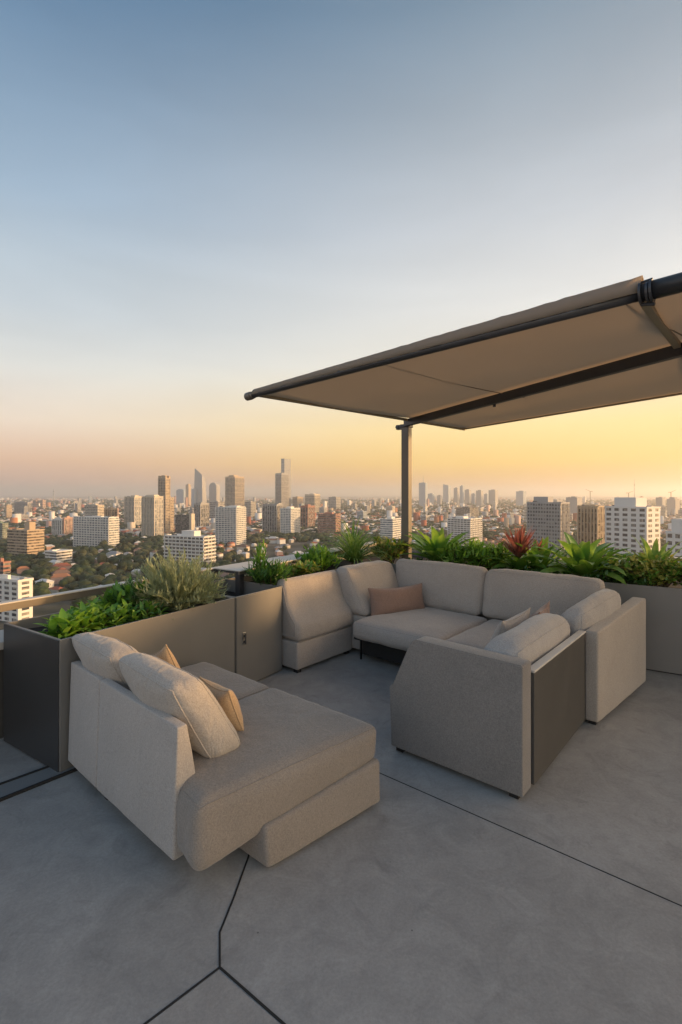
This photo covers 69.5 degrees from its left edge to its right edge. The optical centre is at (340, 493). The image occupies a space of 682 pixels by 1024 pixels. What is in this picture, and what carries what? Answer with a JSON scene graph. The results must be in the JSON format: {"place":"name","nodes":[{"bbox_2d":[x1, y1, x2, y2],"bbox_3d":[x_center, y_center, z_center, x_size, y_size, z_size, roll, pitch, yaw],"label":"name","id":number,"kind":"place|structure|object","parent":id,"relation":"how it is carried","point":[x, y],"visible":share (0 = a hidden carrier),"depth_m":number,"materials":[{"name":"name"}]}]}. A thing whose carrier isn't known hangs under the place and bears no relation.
{"place":"outdoors","nodes":[
{"label":"outdoors","id":0,"kind":"place"},
{"bbox_2d":[50,573,70,583],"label":"house","id":1,"kind":"structure","parent":0,"point":[56,578],"depth_m":493.28,"materials":[{"name":"orange tile"}]},
{"bbox_2d":[189,513,194,529],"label":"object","id":2,"kind":"structure","parent":0,"point":[191,521],"depth_m":1030.94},
{"bbox_2d":[0,648,681,1023],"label":"terrace floor","id":3,"kind":"structure","parent":0,"point":[398,902],"depth_m":2.01,"materials":[{"name":"concrete"}]},
{"bbox_2d":[0,630,3,738],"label":"parapet wall","id":4,"kind":"structure","parent":3,"relation":"on","point":[1,683],"depth_m":3.33,"materials":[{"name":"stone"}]},
{"bbox_2d":[0,556,280,611],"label":"guard rail","id":5,"kind":"object","parent":4,"relation":"on","point":[9,605],"visible":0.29,"depth_m":3.66,"materials":[{"name":"metal"}]},
{"bbox_2d":[214,542,375,594],"bbox_3d":[-0.179,1.096,6.315,0.380,0.708,3.502,0,0,33],"label":"guard rail","id":6,"kind":"object","parent":4,"relation":"on","point":[237,570],"visible":0.45,"depth_m":4.96,"materials":[{"name":"metal"}]},
{"bbox_2d":[0,766,48,784],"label":"floor joint","id":7,"kind":"object","parent":3,"relation":"on","point":[23,775],"depth_m":2.86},
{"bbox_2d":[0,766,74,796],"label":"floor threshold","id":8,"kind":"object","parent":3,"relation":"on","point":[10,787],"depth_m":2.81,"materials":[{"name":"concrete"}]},
{"bbox_2d":[0,768,77,801],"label":"floor joint","id":9,"kind":"object","parent":3,"relation":"on","point":[28,788],"depth_m":2.77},
{"bbox_2d":[4,596,234,771],"bbox_3d":[-1.566,1.255,3.675,0.710,0.790,1.420,0,0,33],"label":"planter box","id":10,"kind":"object","parent":3,"relation":"on","point":[37,672],"visible":0.53,"depth_m":3.18,"materials":[{"name":"grey metal"}]},
{"bbox_2d":[32,608,102,638],"bbox_3d":[-1.802,0.871,3.253,0.455,0.261,0.454,0,0,28],"label":"leafy plant","id":11,"kind":"object","parent":10,"relation":"in","point":[60,625],"visible":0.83,"depth_m":3.17,"materials":[{"name":"green plant"}]},
{"bbox_2d":[68,601,118,632],"bbox_3d":[-1.735,0.868,3.380,0.421,0.283,0.479,0,0,-43],"label":"leafy plant","id":12,"kind":"object","parent":10,"relation":"in","point":[93,608],"visible":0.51,"depth_m":3.34,"materials":[{"name":"green plant"}]},
{"bbox_2d":[70,597,121,625],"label":"leafy plant","id":13,"kind":"object","parent":10,"relation":"in","point":[96,599],"visible":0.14,"depth_m":3.62,"materials":[{"name":"green plant"}]},
{"bbox_2d":[90,599,140,628],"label":"leafy plant","id":14,"kind":"object","parent":10,"relation":"in","point":[121,611],"visible":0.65,"depth_m":3.44,"materials":[{"name":"green plant"}]},
{"bbox_2d":[90,576,157,607],"bbox_3d":[-1.655,0.807,3.834,0.543,0.352,0.512,0,0,-43],"label":"shrub","id":15,"kind":"object","parent":10,"relation":"in","point":[117,592],"visible":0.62,"depth_m":3.72,"materials":[{"name":"green plant"}]},
{"bbox_2d":[121,599,173,622],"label":"leafy plant","id":16,"kind":"object","parent":10,"relation":"in","point":[151,610],"visible":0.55,"depth_m":3.57,"materials":[{"name":"green plant"}]},
{"bbox_2d":[125,546,229,611],"bbox_3d":[-1.314,0.688,3.959,0.885,0.568,0.893,0,0,0],"label":"silver bush","id":17,"kind":"object","parent":10,"relation":"in","point":[175,590],"visible":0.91,"depth_m":3.84,"materials":[{"name":"green plant"}]},
{"bbox_2d":[143,967,218,1023],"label":"floor joint","id":18,"kind":"object","parent":3,"relation":"on","point":[181,996],"visible":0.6,"depth_m":1.61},
{"bbox_2d":[148,971,279,1023],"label":"floor slab","id":19,"kind":"structure","parent":3,"relation":"on","point":[218,997],"depth_m":1.58,"materials":[{"name":"concrete"}]},
{"bbox_2d":[68,661,379,870],"bbox_3d":[-0.733,1.324,2.788,1.654,0.652,1.028,0,0,42],"label":"chaise sofa","id":20,"kind":"object","parent":3,"relation":"on","point":[291,774],"visible":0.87,"depth_m":2.33,"materials":[{"name":"beige fabric"}]},
{"bbox_2d":[71,632,137,690],"bbox_3d":[-1.289,1.041,2.884,0.610,0.438,0.377,0,0,43],"label":"back pillow","id":21,"kind":"object","parent":20,"relation":"on","point":[100,655],"visible":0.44,"depth_m":2.71,"materials":[{"name":"fabric"}]},
{"bbox_2d":[153,644,180,668],"bbox_3d":[-1.056,1.065,2.926,0.397,0.391,0.145,0,0,34],"label":"throw pillow","id":22,"kind":"object","parent":20,"relation":"on","point":[164,653],"visible":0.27,"depth_m":2.84,"materials":[{"name":"fabric"}]},
{"bbox_2d":[119,652,239,758],"bbox_3d":[-0.818,1.038,2.463,0.633,0.436,0.376,0,0,44],"label":"back pillow","id":23,"kind":"object","parent":20,"relation":"on","point":[189,700],"visible":0.81,"depth_m":2.27,"materials":[{"name":"fabric"}]},
{"bbox_2d":[199,677,243,730],"bbox_3d":[-0.625,1.105,2.583,0.278,0.250,0.154,0,0,43],"label":"throw pillow","id":24,"kind":"object","parent":20,"relation":"on","point":[227,700],"visible":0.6,"depth_m":2.50,"materials":[{"name":"fabric"}]},
{"bbox_2d":[219,854,249,966],"bbox_3d":[-0.439,1.659,2.046,0.043,0.022,0.668,0,0,0],"label":"floor joint","id":25,"kind":"object","parent":3,"relation":"on","point":[228,910],"visible":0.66,"depth_m":1.94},
{"bbox_2d":[207,579,281,680],"bbox_3d":[-1.008,1.255,4.529,0.776,0.790,0.595,0,0,33],"label":"planter cabinet","id":26,"kind":"object","parent":3,"relation":"on","point":[258,631],"visible":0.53,"depth_m":4.34,"materials":[{"name":"grey metal"}]},
{"bbox_2d":[219,966,285,1023],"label":"floor joint","id":27,"kind":"object","parent":3,"relation":"on","point":[259,1002],"visible":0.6,"depth_m":1.61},
{"bbox_2d":[229,560,361,584],"bbox_3d":[-0.417,1.257,5.617,0.580,0.786,1.866,0,0,33],"label":"planter box","id":28,"kind":"object","parent":3,"relation":"on","point":[331,567],"visible":0.14,"depth_m":6.12,"materials":[{"name":"metal"}]},
{"bbox_2d":[254,540,270,582],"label":"sprig","id":29,"kind":"object","parent":28,"relation":"in","point":[258,551],"visible":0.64,"depth_m":4.79,"materials":[{"name":"green plant"}]},
{"bbox_2d":[243,555,292,586],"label":"shrub","id":30,"kind":"object","parent":28,"relation":"in","point":[271,574],"visible":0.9,"depth_m":4.71,"materials":[{"name":"green plant"}]},
{"bbox_2d":[281,559,321,577],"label":"shrub","id":31,"kind":"object","parent":28,"relation":"in","point":[300,567],"visible":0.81,"depth_m":5.25,"materials":[{"name":"green plant"}]},
{"bbox_2d":[291,541,342,572],"bbox_3d":[-0.275,0.762,5.757,0.633,0.440,0.553,0,0,0],"label":"shrub","id":32,"kind":"object","parent":28,"relation":"in","point":[324,556],"visible":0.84,"depth_m":5.66,"materials":[{"name":"green plant"}]},
{"bbox_2d":[277,570,352,672],"bbox_3d":[-0.261,1.228,4.899,0.372,0.844,0.829,0,0,41],"label":"wedge sofa","id":33,"kind":"object","parent":3,"relation":"on","point":[317,617],"visible":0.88,"depth_m":4.73,"materials":[{"name":"beige fabric"}]},
{"bbox_2d":[336,559,604,663],"bbox_3d":[1.078,1.197,4.744,2.482,0.905,1.278,0,0,41],"label":"corner sofa","id":34,"kind":"object","parent":3,"relation":"on","point":[470,605],"visible":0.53,"depth_m":4.82,"materials":[{"name":"beige fabric"}]},
{"bbox_2d":[368,583,424,615],"bbox_3d":[0.590,1.105,5.131,0.668,0.290,0.165,0,0,-26],"label":"lumbar pillow","id":35,"kind":"object","parent":34,"relation":"on","point":[391,600],"visible":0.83,"depth_m":5.05,"materials":[{"name":"brown fabric"}]},
{"bbox_2d":[390,613,585,798],"bbox_3d":[1.025,1.244,3.341,0.888,0.812,1.194,0,0,41],"label":"armchair unit","id":36,"kind":"object","parent":3,"relation":"on","point":[505,711],"visible":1,"depth_m":2.88,"materials":[{"name":"fabric"}]},
{"bbox_2d":[490,607,530,640],"bbox_3d":[1.192,1.050,3.525,0.206,0.404,0.531,0,0,42],"label":"throw pillow","id":37,"kind":"object","parent":36,"relation":"on","point":[510,623],"visible":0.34,"depth_m":3.40,"materials":[{"name":"beige fabric"}]},
{"bbox_2d":[531,601,549,616],"bbox_3d":[1.473,1.035,3.731,0.181,0.386,0.428,0,0,32],"label":"throw pillow","id":38,"kind":"object","parent":36,"relation":"on","point":[545,608],"visible":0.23,"depth_m":3.74,"materials":[{"name":"brown fabric"}]},
{"bbox_2d":[337,551,681,674],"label":"planter box","id":39,"kind":"object","parent":3,"relation":"on","point":[664,629],"visible":0.07,"depth_m":4.55,"materials":[{"name":"grey metal"}]},
{"bbox_2d":[308,515,398,567],"bbox_3d":[0.189,0.607,6.343,1.295,0.682,1.311,0,0,0],"label":"grass plant","id":40,"kind":"object","parent":39,"relation":"on","point":[352,551],"depth_m":6.27,"materials":[{"name":"green plant"}]},
{"bbox_2d":[370,536,412,563],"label":"shrub","id":41,"kind":"object","parent":39,"relation":"in","point":[389,546],"visible":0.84,"depth_m":6.34,"materials":[{"name":"green plant"}]},
{"bbox_2d":[395,424,412,558],"bbox_3d":[0.828,0.020,6.471,0.204,1.860,0.128,0,0,33],"label":"awning post","id":42,"kind":"object","parent":39,"relation":"on","point":[406,480],"visible":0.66,"depth_m":6.41,"materials":[{"name":"metal"}]},
{"bbox_2d":[244,272,681,429],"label":"awning","id":43,"kind":"object","parent":42,"relation":"attached to","point":[619,343],"visible":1,"depth_m":4.02,"materials":[{"name":"fabric"}]},
{"bbox_2d":[397,526,478,561],"bbox_3d":[1.207,0.670,6.000,1.073,0.541,1.134,0,0,0],"label":"fern","id":44,"kind":"object","parent":39,"relation":"on","point":[427,549],"visible":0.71,"depth_m":5.93,"materials":[{"name":"green plant"}]},
{"bbox_2d":[433,543,469,563],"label":"plant","id":45,"kind":"object","parent":39,"relation":"on","point":[449,556],"visible":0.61,"depth_m":5.74,"materials":[{"name":"green plant"}]},
{"bbox_2d":[453,538,514,570],"bbox_3d":[1.657,0.738,5.747,0.759,0.471,0.654,0,0,0],"label":"shrub","id":46,"kind":"object","parent":39,"relation":"in","point":[478,553],"visible":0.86,"depth_m":5.62,"materials":[{"name":"green plant"}]},
{"bbox_2d":[484,523,551,573],"bbox_3d":[1.953,0.640,5.521,0.843,0.672,0.717,0,0,41],"label":"bromeliad","id":47,"kind":"object","parent":39,"relation":"on","point":[517,550],"visible":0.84,"depth_m":5.42,"materials":[{"name":"red plant"}]},
{"bbox_2d":[497,537,567,573],"bbox_3d":[2.209,0.705,5.427,0.843,0.450,0.929,0,0,-32],"label":"bromeliad","id":48,"kind":"object","parent":39,"relation":"on","point":[542,543],"visible":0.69,"depth_m":5.37,"materials":[{"name":"green plant"}]},
{"bbox_2d":[523,532,652,584],"bbox_3d":[2.515,0.673,5.091,1.280,0.515,1.170,0,0,0],"label":"bromeliad","id":49,"kind":"object","parent":39,"relation":"on","point":[579,560],"visible":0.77,"depth_m":5.00,"materials":[{"name":"green plant"}]},
{"bbox_2d":[582,572,613,582],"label":"ground plant","id":50,"kind":"object","parent":39,"relation":"in","point":[596,576],"visible":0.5,"depth_m":4.86,"materials":[{"name":"green plant"}]},
{"bbox_2d":[597,564,632,583],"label":"shrub","id":51,"kind":"object","parent":39,"relation":"in","point":[615,572],"visible":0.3,"depth_m":4.82,"materials":[{"name":"green plant"}]},
{"bbox_2d":[623,573,654,585],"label":"ground plant","id":52,"kind":"object","parent":39,"relation":"in","point":[638,581],"visible":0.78,"depth_m":4.67,"materials":[{"name":"green plant"}]},
{"bbox_2d":[599,536,681,568],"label":"spiky plant","id":53,"kind":"object","parent":39,"relation":"on","point":[649,552],"visible":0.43,"depth_m":4.94,"materials":[{"name":"green plant"}]},
{"bbox_2d":[608,553,681,586],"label":"shrub","id":54,"kind":"object","parent":39,"relation":"in","point":[655,574],"visible":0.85,"depth_m":4.65,"materials":[{"name":"green plant"}]},
{"bbox_2d":[664,561,681,584],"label":"shrub","id":55,"kind":"object","parent":39,"relation":"in","point":[680,573],"visible":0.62,"depth_m":4.57,"materials":[{"name":"green plant"}]},
{"bbox_2d":[379,772,681,905],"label":"floor joint","id":56,"kind":"object","parent":3,"relation":"on","point":[540,843],"depth_m":2.31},
{"bbox_2d":[561,589,645,724],"bbox_3d":[2.007,1.213,4.045,1.154,0.874,0.585,0,0,-44],"label":"sofa unit","id":57,"kind":"object","parent":3,"relation":"on","point":[615,644],"visible":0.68,"depth_m":3.70,"materials":[{"name":"fabric"}]},
{"bbox_2d":[0,495,681,629],"bbox_3d":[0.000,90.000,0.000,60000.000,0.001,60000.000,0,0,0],"label":"ground","id":58,"kind":"structure","parent":0,"point":[46,609],"depth_m":2388.39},
{"bbox_2d":[0,521,7,539],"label":"tower block","id":59,"kind":"structure","parent":58,"relation":"on","point":[3,529],"depth_m":933.42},
{"bbox_2d":[0,558,10,573],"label":"tower block","id":60,"kind":"structure","parent":58,"relation":"on","point":[5,566],"depth_m":522.01,"materials":[{"name":"concrete"}]},
{"bbox_2d":[5,504,11,517],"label":"apartment block","id":61,"kind":"structure","parent":58,"relation":"on","point":[8,510],"depth_m":1769.34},
{"bbox_2d":[0,574,33,621],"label":"tower block","id":62,"kind":"structure","parent":58,"relation":"on","point":[12,587],"depth_m":346.43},
{"bbox_2d":[14,501,30,513],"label":"tower block","id":63,"kind":"structure","parent":58,"relation":"on","point":[18,507],"depth_m":2177.70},
{"bbox_2d":[7,522,44,555],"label":"tower block","id":64,"kind":"structure","parent":58,"relation":"on","point":[28,538],"depth_m":711.59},
{"bbox_2d":[52,517,62,534],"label":"tower block","id":65,"kind":"structure","parent":58,"relation":"on","point":[57,525],"depth_m":1024.37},
{"bbox_2d":[45,549,72,562],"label":"tower block","id":66,"kind":"structure","parent":58,"relation":"on","point":[64,555],"depth_m":643.24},
{"bbox_2d":[62,516,72,534],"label":"tower block","id":67,"kind":"structure","parent":58,"relation":"on","point":[67,525],"depth_m":1025.01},
{"bbox_2d":[84,504,103,515],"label":"tower block","id":68,"kind":"structure","parent":58,"relation":"on","point":[93,510],"depth_m":1265.82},
{"bbox_2d":[73,516,119,546],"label":"tower block","id":69,"kind":"structure","parent":58,"relation":"on","point":[89,531],"depth_m":820.56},
{"bbox_2d":[104,507,116,516],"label":"tower block","id":70,"kind":"structure","parent":58,"relation":"on","point":[110,511],"depth_m":1322.88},
{"bbox_2d":[124,495,141,525],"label":"tower block","id":71,"kind":"structure","parent":58,"relation":"on","point":[132,508],"depth_m":1324.61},
{"bbox_2d":[141,495,162,536],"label":"tower block","id":72,"kind":"structure","parent":58,"relation":"on","point":[151,515],"depth_m":989.35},
{"bbox_2d":[158,475,169,533],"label":"tower block","id":73,"kind":"structure","parent":58,"relation":"on","point":[164,486],"depth_m":1084.44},
{"bbox_2d":[170,496,173,532],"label":"tower block","id":74,"kind":"structure","parent":58,"relation":"on","point":[171,514],"depth_m":1132.84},
{"bbox_2d":[176,489,185,503],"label":"tower block","id":75,"kind":"structure","parent":58,"relation":"on","point":[180,495],"depth_m":3869.87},
{"bbox_2d":[175,514,188,533],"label":"tower block","id":76,"kind":"structure","parent":58,"relation":"on","point":[181,522],"depth_m":1047.09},
{"bbox_2d":[186,484,190,505],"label":"tower block","id":77,"kind":"structure","parent":58,"relation":"on","point":[188,490],"depth_m":3607.70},
{"bbox_2d":[163,530,215,564],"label":"tower block","id":78,"kind":"structure","parent":58,"relation":"on","point":[194,543],"depth_m":625.57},
{"bbox_2d":[191,488,196,506],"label":"tower block","id":79,"kind":"structure","parent":58,"relation":"on","point":[193,495],"depth_m":3005.56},
{"bbox_2d":[194,469,206,502],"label":"tower block","id":80,"kind":"structure","parent":58,"relation":"on","point":[199,483],"depth_m":3016.33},
{"bbox_2d":[194,502,208,526],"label":"tower block","id":81,"kind":"structure","parent":58,"relation":"on","point":[201,511],"depth_m":1262.48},
{"bbox_2d":[209,483,219,506],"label":"tower block","id":82,"kind":"structure","parent":58,"relation":"on","point":[214,491],"depth_m":3189.17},
{"bbox_2d":[210,501,224,518],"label":"tower block","id":83,"kind":"structure","parent":58,"relation":"on","point":[214,504],"depth_m":1697.08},
{"bbox_2d":[215,505,246,544],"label":"tower block","id":84,"kind":"structure","parent":58,"relation":"on","point":[230,523],"depth_m":881.12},
{"bbox_2d":[225,475,243,505],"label":"tower block","id":85,"kind":"structure","parent":58,"relation":"on","point":[234,489],"depth_m":2265.49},
{"bbox_2d":[245,501,255,516],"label":"tower block","id":86,"kind":"structure","parent":58,"relation":"on","point":[250,506],"depth_m":1806.67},
{"bbox_2d":[262,503,281,531],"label":"tower block","id":87,"kind":"structure","parent":58,"relation":"on","point":[270,517],"depth_m":1108.74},
{"bbox_2d":[275,473,288,507],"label":"tower block","id":88,"kind":"structure","parent":58,"relation":"on","point":[282,488],"depth_m":2467.28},
{"bbox_2d":[281,459,290,505],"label":"tower block","id":89,"kind":"structure","parent":58,"relation":"on","point":[286,466],"depth_m":2739.89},
{"bbox_2d":[280,506,299,533],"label":"tower block","id":90,"kind":"structure","parent":58,"relation":"on","point":[289,518],"depth_m":1067.13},
{"bbox_2d":[292,496,302,507],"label":"tower block","id":91,"kind":"structure","parent":58,"relation":"on","point":[297,501],"depth_m":2708.07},
{"bbox_2d":[300,504,314,527],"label":"tower block","id":92,"kind":"structure","parent":58,"relation":"on","point":[307,515],"depth_m":1233.05,"materials":[{"name":"concrete"}]},
{"bbox_2d":[305,494,319,512],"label":"tower block","id":93,"kind":"structure","parent":58,"relation":"on","point":[313,499],"depth_m":2264.58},
{"bbox_2d":[318,512,340,533],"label":"tower block","id":94,"kind":"structure","parent":58,"relation":"on","point":[327,521],"depth_m":1089.72,"materials":[{"name":"concrete"}]},
{"bbox_2d":[329,496,340,509],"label":"tower block","id":95,"kind":"structure","parent":58,"relation":"on","point":[334,502],"depth_m":2713.50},
{"bbox_2d":[0,514,675,576],"bbox_3d":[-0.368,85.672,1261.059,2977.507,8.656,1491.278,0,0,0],"label":"suburb houses","id":96,"kind":"structure","parent":58,"relation":"on","point":[229,545],"depth_m":841.90,"materials":[{"name":"multicoloured tile"}]},
{"bbox_2d":[0,497,681,533],"bbox_3d":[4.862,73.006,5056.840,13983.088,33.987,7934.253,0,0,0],"label":"distant town","id":97,"kind":"object","parent":58,"relation":"on","point":[506,519],"visible":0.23,"depth_m":1778.29,"materials":[{"name":"grey concrete"}]},
{"bbox_2d":[0,499,681,599],"bbox_3d":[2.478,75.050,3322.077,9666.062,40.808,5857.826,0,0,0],"label":"woodland","id":98,"kind":"object","parent":58,"relation":"on","point":[76,579],"visible":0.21,"depth_m":933.69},
{"bbox_2d":[380,517,400,539],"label":"tower block","id":99,"kind":"structure","parent":58,"relation":"on","point":[390,527],"depth_m":940.62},
{"bbox_2d":[419,482,426,505],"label":"tower block","id":100,"kind":"structure","parent":58,"relation":"on","point":[422,492],"depth_m":3389.69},
{"bbox_2d":[443,484,450,502],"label":"tower block","id":101,"kind":"structure","parent":58,"relation":"on","point":[446,493],"depth_m":4519.61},
{"bbox_2d":[454,487,458,504],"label":"tower block","id":102,"kind":"structure","parent":58,"relation":"on","point":[456,494],"depth_m":3785.92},
{"bbox_2d":[447,516,481,544],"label":"tower block","id":103,"kind":"structure","parent":58,"relation":"on","point":[458,525],"depth_m":846.15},
{"bbox_2d":[456,506,477,517],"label":"tower block","id":104,"kind":"structure","parent":58,"relation":"on","point":[463,510],"depth_m":1710.22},
{"bbox_2d":[465,489,470,503],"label":"tower block","id":105,"kind":"structure","parent":58,"relation":"on","point":[468,496],"depth_m":4013.73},
{"bbox_2d":[476,490,482,505],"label":"tower block","id":106,"kind":"structure","parent":58,"relation":"on","point":[479,497],"depth_m":3588.83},
{"bbox_2d":[489,490,497,503],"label":"tower block","id":107,"kind":"structure","parent":58,"relation":"on","point":[493,495],"depth_m":3794.30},
{"bbox_2d":[516,491,525,505],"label":"tower block","id":108,"kind":"structure","parent":58,"relation":"on","point":[520,497],"depth_m":3591.78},
{"bbox_2d":[527,497,569,559],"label":"tower block","id":109,"kind":"structure","parent":58,"relation":"on","point":[548,517],"depth_m":534.90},
{"bbox_2d":[566,496,582,512],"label":"tower block","id":110,"kind":"structure","parent":58,"relation":"on","point":[574,501],"depth_m":1699.53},
{"bbox_2d":[577,505,604,549],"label":"tower block","id":111,"kind":"structure","parent":58,"relation":"on","point":[591,523],"depth_m":608.22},
{"bbox_2d":[604,497,660,561],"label":"tower block","id":112,"kind":"structure","parent":58,"relation":"on","point":[629,521],"depth_m":491.77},
{"bbox_2d":[656,497,665,508],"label":"tower block","id":113,"kind":"structure","parent":58,"relation":"on","point":[660,501],"depth_m":2169.70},
{"bbox_2d":[665,518,681,562],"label":"tower block","id":114,"kind":"structure","parent":58,"relation":"on","point":[673,536],"depth_m":427.86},
{"bbox_2d":[667,497,679,513],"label":"tower block","id":115,"kind":"structure","parent":58,"relation":"on","point":[673,502],"depth_m":2090.22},
{"bbox_2d":[0,0,681,495],"label":"sky","id":116,"kind":"structure","parent":0,"point":[205,204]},
{"bbox_2d":[573,548,630,574],"bbox_3d":[2.763,0.751,5.121,0.790,0.359,0.854,0,0,0],"label":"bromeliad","id":117,"kind":"object","parent":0,"point":[615,560],"visible":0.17,"depth_m":5.08,"materials":[{"name":"green plant"}]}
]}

